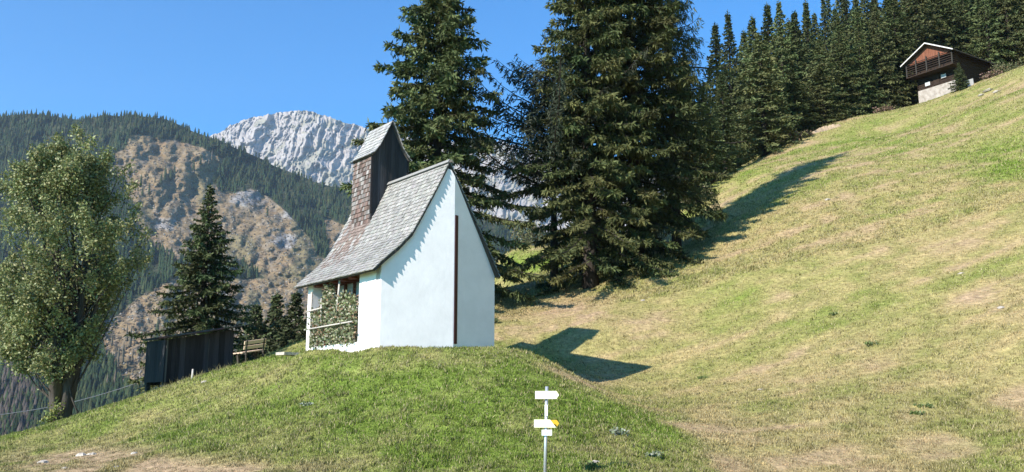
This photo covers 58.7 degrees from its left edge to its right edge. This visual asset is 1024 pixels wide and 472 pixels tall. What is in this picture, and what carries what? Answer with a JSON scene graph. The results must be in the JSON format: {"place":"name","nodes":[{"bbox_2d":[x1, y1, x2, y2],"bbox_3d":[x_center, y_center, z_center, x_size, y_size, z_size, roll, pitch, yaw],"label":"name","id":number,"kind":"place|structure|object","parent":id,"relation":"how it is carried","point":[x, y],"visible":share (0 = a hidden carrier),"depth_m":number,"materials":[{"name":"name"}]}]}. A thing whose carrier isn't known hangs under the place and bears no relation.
{"place":"outdoors","nodes":[
{"label":"outdoors","id":0,"kind":"place"},
{"bbox_2d":[0,114,558,387],"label":"mountainside","id":1,"kind":"structure","parent":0,"point":[181,163],"depth_m":1361.36,"materials":[{"name":"grey stone"}]},
{"bbox_2d":[0,233,258,435],"label":"valley forest","id":2,"kind":"object","parent":1,"relation":"on","point":[26,395],"visible":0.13,"depth_m":741.38,"materials":[{"name":"green plant"}]},
{"bbox_2d":[103,135,343,385],"bbox_3d":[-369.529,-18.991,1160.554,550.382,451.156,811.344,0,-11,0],"label":"slope debris","id":3,"kind":"object","parent":1,"relation":"on","point":[154,327],"visible":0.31,"depth_m":1248.48,"materials":[{"name":"stone"}]},
{"bbox_2d":[117,344,119,369],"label":"bare conifer","id":4,"kind":"object","parent":3,"relation":"on","point":[118,357],"visible":0.93,"depth_m":794.62,"materials":[{"name":"grey plant"}]},
{"bbox_2d":[121,342,124,362],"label":"bare conifer","id":5,"kind":"object","parent":3,"relation":"on","point":[123,354],"visible":1,"depth_m":811.39,"materials":[{"name":"grey wood"}]},
{"bbox_2d":[128,325,131,346],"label":"bare conifer","id":6,"kind":"object","parent":3,"relation":"on","point":[130,343],"visible":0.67,"depth_m":863.86,"materials":[{"name":"grey plant"}]},
{"bbox_2d":[154,321,158,337],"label":"conifer","id":7,"kind":"object","parent":3,"relation":"on","point":[157,327],"visible":0.6,"depth_m":886.13,"materials":[{"name":"green plant"}]},
{"bbox_2d":[163,168,166,179],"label":"conifer","id":8,"kind":"object","parent":3,"relation":"on","point":[165,175],"visible":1,"depth_m":1410.51,"materials":[{"name":"green plant"}]},
{"bbox_2d":[0,109,545,261],"bbox_3d":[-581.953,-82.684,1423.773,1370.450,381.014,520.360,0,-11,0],"label":"ridge forest","id":9,"kind":"object","parent":1,"relation":"on","point":[291,182],"visible":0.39,"depth_m":1556.69,"materials":[{"name":"green plant"}]},
{"bbox_2d":[209,110,664,229],"bbox_3d":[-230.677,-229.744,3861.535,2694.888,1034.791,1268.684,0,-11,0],"label":"rocky peak","id":10,"kind":"structure","parent":0,"point":[317,147],"depth_m":4244.59,"materials":[{"name":"grey stone"}]},
{"bbox_2d":[0,0,899,156],"label":"sky","id":11,"kind":"structure","parent":0,"point":[209,66],"materials":[{"name":"blue"}]},
{"bbox_2d":[0,55,1023,471],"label":"meadow","id":12,"kind":"structure","parent":0,"point":[570,343],"depth_m":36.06,"materials":[{"name":"green plant"}]},
{"bbox_2d":[37,397,65,424],"bbox_3d":[-17.644,6.873,34.849,0.999,1.434,0.643,4,-11,-22],"label":"bush","id":13,"kind":"object","parent":12,"relation":"on","point":[49,417],"visible":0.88,"depth_m":34.80,"materials":[{"name":"green plant"}]},
{"bbox_2d":[0,381,141,414],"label":"wire fence","id":14,"kind":"object","parent":12,"relation":"on","point":[74,401],"visible":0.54,"depth_m":66.72,"materials":[{"name":"grey metal"}]},
{"bbox_2d":[69,385,78,412],"bbox_3d":[-16.958,6.240,35.224,0.752,1.599,0.098,-2,-11,9],"label":"leaning branch","id":15,"kind":"object","parent":12,"relation":"on","point":[73,400],"visible":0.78,"depth_m":35.21,"materials":[{"name":"grey plant"}]},
{"bbox_2d":[0,122,158,422],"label":"ash tree","id":16,"kind":"object","parent":12,"relation":"on","point":[50,178],"visible":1,"depth_m":35.41,"materials":[{"name":"green plant"}]},
{"bbox_2d":[151,361,231,389],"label":"stalks","id":17,"kind":"object","parent":12,"relation":"on","point":[197,374],"visible":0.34,"depth_m":35.36,"materials":[{"name":"green plant"}]},
{"bbox_2d":[123,182,259,391],"bbox_3d":[-15.365,2.445,45.480,6.593,10.665,6.166,0,-11,0],"label":"spruce","id":18,"kind":"object","parent":12,"relation":"on","point":[199,260],"visible":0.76,"depth_m":45.04,"materials":[{"name":"green plant"}]},
{"bbox_2d":[142,324,251,391],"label":"wooden shed","id":19,"kind":"structure","parent":12,"relation":"on","point":[168,361],"depth_m":38.17,"materials":[{"name":"black wood"}]},
{"bbox_2d":[233,338,265,363],"bbox_3d":[-10.818,4.795,37.694,0.769,1.061,1.200,-6,-3,29],"label":"bench","id":20,"kind":"object","parent":12,"relation":"on","point":[246,347],"visible":0.88,"depth_m":37.46,"materials":[{"name":"brown wood"}]},
{"bbox_2d":[232,304,277,363],"bbox_3d":[-16.438,8.669,57.633,6.595,9.116,6.758,3,-11,-14],"label":"spruce","id":21,"kind":"object","parent":12,"relation":"on","point":[256,313],"visible":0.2,"depth_m":57.73,"materials":[{"name":"green plant"}]},
{"bbox_2d":[252,292,292,355],"bbox_3d":[-15.329,8.250,59.330,6.925,9.572,7.096,9,-14,-39],"label":"spruce","id":22,"kind":"object","parent":12,"relation":"on","point":[274,312],"visible":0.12,"depth_m":59.86,"materials":[{"name":"green plant"}]},
{"bbox_2d":[264,291,306,354],"bbox_3d":[-13.824,7.815,56.573,6.758,9.116,6.595,-5,-12,24],"label":"spruce","id":23,"kind":"object","parent":12,"relation":"on","point":[293,327],"visible":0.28,"depth_m":56.51,"materials":[{"name":"green plant"}]},
{"bbox_2d":[276,352,298,355],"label":"stone slab","id":24,"kind":"structure","parent":12,"relation":"on","point":[286,353],"depth_m":31.50,"materials":[{"name":"grey stone"}]},
{"bbox_2d":[300,400,312,405],"bbox_3d":[-5.358,4.407,23.846,0.411,0.208,0.388,0,-11,0],"label":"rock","id":25,"kind":"object","parent":12,"relation":"on","point":[307,403],"visible":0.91,"depth_m":23.77,"materials":[{"name":"grey stone"}]},
{"bbox_2d":[293,121,499,351],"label":"chapel","id":26,"kind":"structure","parent":12,"relation":"on","point":[409,260],"depth_m":29.86,"materials":[{"name":"white paint"}]},
{"bbox_2d":[305,282,359,348],"bbox_3d":[-5.962,2.625,30.503,0.640,2.319,3.494,8,-13,-37],"label":"climbing plant","id":27,"kind":"object","parent":26,"relation":"attached to","point":[346,310],"visible":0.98,"depth_m":30.20,"materials":[{"name":"green plant"}]},
{"bbox_2d":[454,215,457,343],"bbox_3d":[-1.814,1.386,29.502,0.030,4.200,0.130,-8,-14,38],"label":"slit window","id":28,"kind":"structure","parent":26,"relation":"in","point":[456,216],"depth_m":29.47,"materials":[{"name":"paint"}]},
{"bbox_2d":[288,0,549,344],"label":"spruce","id":29,"kind":"object","parent":12,"relation":"on","point":[442,45],"visible":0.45,"depth_m":47.84,"materials":[{"name":"green plant"}]},
{"bbox_2d":[502,222,549,251],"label":"bush","id":30,"kind":"object","parent":12,"relation":"on","point":[526,236],"visible":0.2,"depth_m":73.93,"materials":[{"name":"green plant"}]},
{"bbox_2d":[534,386,558,471],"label":"signpost","id":31,"kind":"object","parent":12,"relation":"on","point":[546,423],"visible":1,"depth_m":16.60,"materials":[{"name":"metal"}]},
{"bbox_2d":[459,46,666,290],"bbox_3d":[2.039,-3.600,50.701,12.190,14.493,13.058,-3,-11,15],"label":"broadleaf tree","id":32,"kind":"object","parent":12,"relation":"on","point":[532,113],"visible":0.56,"depth_m":49.95,"materials":[{"name":"green plant"}]},
{"bbox_2d":[491,0,682,296],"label":"spruce","id":33,"kind":"object","parent":12,"relation":"on","point":[594,264],"visible":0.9,"depth_m":49.25,"materials":[{"name":"green plant"}]},
{"bbox_2d":[579,460,600,467],"bbox_3d":[1.511,4.426,17.607,0.460,0.237,0.576,0,-11,0],"label":"weed","id":34,"kind":"object","parent":12,"relation":"on","point":[593,464],"visible":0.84,"depth_m":17.50,"materials":[{"name":"green plant"}]},
{"bbox_2d":[608,427,629,435],"bbox_3d":[2.492,4.612,21.449,0.555,0.257,0.611,0,-11,0],"label":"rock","id":35,"kind":"object","parent":12,"relation":"on","point":[617,430],"visible":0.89,"depth_m":21.30,"materials":[{"name":"grey stone"}]},
{"bbox_2d":[531,0,732,275],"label":"spruce","id":36,"kind":"object","parent":12,"relation":"on","point":[651,27],"visible":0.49,"depth_m":51.84,"materials":[{"name":"green plant"}]},
{"bbox_2d":[644,450,663,457],"bbox_3d":[3.103,4.809,19.945,0.458,0.234,0.356,-2,-11,10],"label":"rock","id":37,"kind":"object","parent":12,"relation":"on","point":[659,453],"visible":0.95,"depth_m":19.88,"materials":[{"name":"grey stone"}]},
{"bbox_2d":[623,0,748,250],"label":"spruce","id":38,"kind":"object","parent":12,"relation":"on","point":[692,52],"visible":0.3,"depth_m":55.58,"materials":[{"name":"green plant"}]},
{"bbox_2d":[660,56,713,201],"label":"spruce","id":39,"kind":"object","parent":12,"relation":"on","point":[708,183],"visible":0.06,"depth_m":71.78,"materials":[{"name":"green plant"}]},
{"bbox_2d":[681,181,718,208],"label":"bush","id":40,"kind":"object","parent":12,"relation":"on","point":[705,185],"visible":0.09,"depth_m":68.31,"materials":[{"name":"green plant"}]},
{"bbox_2d":[691,85,737,187],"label":"spruce","id":41,"kind":"object","parent":12,"relation":"on","point":[722,165],"visible":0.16,"depth_m":74.28,"materials":[{"name":"green plant"}]},
{"bbox_2d":[695,23,743,165],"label":"spruce","id":42,"kind":"object","parent":12,"relation":"on","point":[715,48],"visible":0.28,"depth_m":100.01,"materials":[{"name":"green plant"}]},
{"bbox_2d":[706,74,753,173],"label":"spruce","id":43,"kind":"object","parent":12,"relation":"on","point":[728,134],"visible":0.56,"depth_m":80.76,"materials":[{"name":"green plant"}]},
{"bbox_2d":[707,9,760,168],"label":"spruce","id":44,"kind":"object","parent":12,"relation":"on","point":[731,52],"visible":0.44,"depth_m":96.69,"materials":[{"name":"green plant"}]},
{"bbox_2d":[735,28,750,84],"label":"spruce","id":45,"kind":"object","parent":12,"relation":"on","point":[743,36],"visible":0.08,"depth_m":118.19,"materials":[{"name":"green plant"}]},
{"bbox_2d":[733,16,767,152],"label":"spruce","id":46,"kind":"object","parent":12,"relation":"on","point":[752,29],"visible":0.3,"depth_m":104.75,"materials":[{"name":"green plant"}]},
{"bbox_2d":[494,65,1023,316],"bbox_3d":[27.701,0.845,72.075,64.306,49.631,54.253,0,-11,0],"label":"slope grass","id":47,"kind":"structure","parent":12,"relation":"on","point":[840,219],"depth_m":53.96,"materials":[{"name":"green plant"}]},
{"bbox_2d":[726,31,809,163],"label":"spruce","id":48,"kind":"object","parent":12,"relation":"on","point":[758,118],"visible":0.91,"depth_m":86.06,"materials":[{"name":"green plant"}]},
{"bbox_2d":[742,1,807,160],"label":"spruce","id":49,"kind":"object","parent":12,"relation":"on","point":[768,21],"visible":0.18,"depth_m":101.82,"materials":[{"name":"green plant"}]},
{"bbox_2d":[759,1,808,140],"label":"spruce","id":50,"kind":"object","parent":12,"relation":"on","point":[781,55],"visible":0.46,"depth_m":96.92,"materials":[{"name":"green plant"}]},
{"bbox_2d":[783,19,799,62],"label":"spruce","id":51,"kind":"object","parent":12,"relation":"on","point":[788,23],"visible":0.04,"depth_m":131.85,"materials":[{"name":"green plant"}]},
{"bbox_2d":[767,68,827,142],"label":"spruce","id":52,"kind":"object","parent":12,"relation":"on","point":[793,86],"visible":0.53,"depth_m":90.26,"materials":[{"name":"green plant"}]},
{"bbox_2d":[788,129,813,140],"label":"bush","id":53,"kind":"object","parent":12,"relation":"on","point":[810,133],"visible":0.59,"depth_m":86.23,"materials":[{"name":"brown plant"}]},
{"bbox_2d":[787,10,820,126],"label":"spruce","id":54,"kind":"object","parent":12,"relation":"on","point":[796,40],"visible":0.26,"depth_m":105.26,"materials":[{"name":"green plant"}]},
{"bbox_2d":[798,0,836,122],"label":"spruce","id":55,"kind":"object","parent":12,"relation":"on","point":[807,25],"visible":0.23,"depth_m":110.18,"materials":[{"name":"green plant"}]},
{"bbox_2d":[808,13,827,54],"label":"spruce","id":56,"kind":"object","parent":12,"relation":"on","point":[814,22],"visible":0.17,"depth_m":119.86,"materials":[{"name":"green plant"}]},
{"bbox_2d":[812,124,839,133],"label":"earth bank","id":57,"kind":"structure","parent":12,"relation":"on","point":[824,128],"depth_m":87.12,"materials":[{"name":"beige soil"}]},
{"bbox_2d":[818,0,839,57],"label":"spruce","id":58,"kind":"object","parent":12,"relation":"on","point":[824,31],"visible":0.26,"depth_m":129.96,"materials":[{"name":"green plant"}]},
{"bbox_2d":[824,0,834,48],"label":"spruce","id":59,"kind":"object","parent":12,"relation":"on","point":[828,8],"visible":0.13,"depth_m":143.48,"materials":[{"name":"green plant"}]},
{"bbox_2d":[801,39,865,127],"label":"spruce","id":60,"kind":"object","parent":12,"relation":"on","point":[823,86],"visible":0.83,"depth_m":92.75,"materials":[{"name":"green plant"}]},
{"bbox_2d":[827,6,853,115],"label":"spruce","id":61,"kind":"object","parent":12,"relation":"on","point":[834,12],"visible":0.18,"depth_m":116.11,"materials":[{"name":"green plant"}]},
{"bbox_2d":[828,0,854,43],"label":"spruce","id":62,"kind":"object","parent":12,"relation":"on","point":[837,4],"visible":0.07,"depth_m":142.46,"materials":[{"name":"green plant"}]},
{"bbox_2d":[841,0,852,55],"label":"spruce","id":63,"kind":"object","parent":12,"relation":"on","point":[845,19],"visible":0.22,"depth_m":132.32,"materials":[{"name":"green plant"}]},
{"bbox_2d":[828,16,871,122],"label":"spruce","id":64,"kind":"object","parent":12,"relation":"on","point":[842,63],"visible":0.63,"depth_m":96.39,"materials":[{"name":"green plant"}]},
{"bbox_2d":[844,0,872,114],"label":"spruce","id":65,"kind":"object","parent":12,"relation":"on","point":[856,7],"visible":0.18,"depth_m":120.07,"materials":[{"name":"green plant"}]},
{"bbox_2d":[853,0,870,37],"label":"spruce","id":66,"kind":"object","parent":12,"relation":"on","point":[865,5],"visible":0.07,"depth_m":128.16,"materials":[{"name":"green plant"}]},
{"bbox_2d":[845,12,889,115],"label":"spruce","id":67,"kind":"object","parent":12,"relation":"on","point":[857,41],"visible":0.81,"depth_m":97.55,"materials":[{"name":"green plant"}]},
{"bbox_2d":[863,340,880,345],"bbox_3d":[12.525,3.742,31.836,0.588,0.230,0.533,0,-11,0],"label":"weed","id":68,"kind":"object","parent":12,"relation":"on","point":[868,342],"visible":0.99,"depth_m":31.74,"materials":[{"name":"green plant"}]},
{"bbox_2d":[858,0,888,88],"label":"spruce","id":69,"kind":"object","parent":12,"relation":"on","point":[873,4],"visible":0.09,"depth_m":121.42,"materials":[{"name":"green plant"}]},
{"bbox_2d":[872,103,895,112],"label":"bush","id":70,"kind":"object","parent":12,"relation":"on","point":[886,108],"visible":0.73,"depth_m":94.89,"materials":[{"name":"brown plant"}]},
{"bbox_2d":[858,4,911,109],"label":"spruce","id":71,"kind":"object","parent":12,"relation":"on","point":[874,48],"visible":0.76,"depth_m":99.59,"materials":[{"name":"green plant"}]},
{"bbox_2d":[875,0,902,78],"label":"spruce","id":72,"kind":"object","parent":12,"relation":"on","point":[884,9],"visible":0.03,"depth_m":118.10,"materials":[{"name":"green plant"}]},
{"bbox_2d":[866,0,918,110],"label":"spruce","id":73,"kind":"object","parent":12,"relation":"on","point":[898,36],"visible":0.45,"depth_m":102.81,"materials":[{"name":"green plant"}]},
{"bbox_2d":[896,0,914,100],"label":"spruce","id":74,"kind":"object","parent":12,"relation":"on","point":[906,15],"visible":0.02,"depth_m":118.50,"materials":[{"name":"green plant"}]},
{"bbox_2d":[907,409,924,414],"bbox_3d":[10.790,4.727,24.292,0.349,0.236,0.415,6,-12,-29],"label":"weed","id":75,"kind":"object","parent":12,"relation":"on","point":[916,412],"visible":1,"depth_m":24.23,"materials":[{"name":"green plant"}]},
{"bbox_2d":[891,0,948,105],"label":"spruce","id":76,"kind":"object","parent":12,"relation":"on","point":[920,12],"visible":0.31,"depth_m":110.55,"materials":[{"name":"green plant"}]},
{"bbox_2d":[913,402,932,407],"bbox_3d":[11.199,4.623,24.799,0.456,0.207,0.429,0,-11,0],"label":"weed","id":77,"kind":"object","parent":12,"relation":"on","point":[927,404],"visible":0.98,"depth_m":24.72,"materials":[{"name":"green plant"}]},
{"bbox_2d":[920,0,978,54],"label":"spruce","id":78,"kind":"object","parent":12,"relation":"on","point":[942,8],"visible":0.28,"depth_m":112.60,"materials":[{"name":"green plant"}]},
{"bbox_2d":[900,42,1006,102],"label":"log hut","id":79,"kind":"object","parent":12,"relation":"on","point":[933,66],"visible":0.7,"depth_m":96.57,"materials":[{"name":"brown wood"}]},
{"bbox_2d":[924,81,930,86],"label":"window","id":80,"kind":"structure","parent":79,"relation":"in","point":[928,83],"depth_m":97.21,"materials":[{"name":"white glass"}]},
{"bbox_2d":[940,72,946,78],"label":"window","id":81,"kind":"structure","parent":79,"relation":"in","point":[944,75],"depth_m":95.75,"materials":[{"name":"blue glass"}]},
{"bbox_2d":[948,63,969,92],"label":"small spruce tree","id":82,"kind":"object","parent":12,"relation":"on","point":[960,83],"visible":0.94,"depth_m":91.82,"materials":[{"name":"green plant"}]},
{"bbox_2d":[948,0,969,40],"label":"spruce","id":83,"kind":"object","parent":12,"relation":"on","point":[955,13],"visible":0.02,"depth_m":120.21,"materials":[{"name":"green plant"}]},
{"bbox_2d":[950,0,985,58],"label":"spruce","id":84,"kind":"object","parent":12,"relation":"on","point":[968,23],"visible":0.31,"depth_m":114.53,"materials":[{"name":"green plant"}]},
{"bbox_2d":[965,78,973,86],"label":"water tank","id":85,"kind":"object","parent":12,"relation":"on","point":[971,82],"visible":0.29,"depth_m":92.55,"materials":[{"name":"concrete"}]},
{"bbox_2d":[961,0,1015,58],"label":"spruce","id":86,"kind":"object","parent":12,"relation":"on","point":[971,6],"visible":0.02,"depth_m":116.65,"materials":[{"name":"green plant"}]},
{"bbox_2d":[979,69,1002,79],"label":"bush","id":87,"kind":"object","parent":12,"relation":"on","point":[989,74],"visible":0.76,"depth_m":94.42,"materials":[{"name":"brown plant"}]},
{"bbox_2d":[967,0,1015,69],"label":"spruce","id":88,"kind":"object","parent":12,"relation":"on","point":[989,33],"visible":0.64,"depth_m":109.96,"materials":[{"name":"green plant"}]},
{"bbox_2d":[982,0,1023,71],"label":"spruce","id":89,"kind":"object","parent":12,"relation":"on","point":[1008,26],"visible":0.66,"depth_m":110.86,"materials":[{"name":"green plant"}]},
{"bbox_2d":[988,58,1023,72],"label":"bush","id":90,"kind":"object","parent":12,"relation":"on","point":[1000,67],"visible":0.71,"depth_m":95.43,"materials":[{"name":"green plant"}]},
{"bbox_2d":[1007,0,1023,59],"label":"spruce","id":91,"kind":"object","parent":12,"relation":"on","point":[1019,22],"visible":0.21,"depth_m":112.65,"materials":[{"name":"green plant"}]}
]}

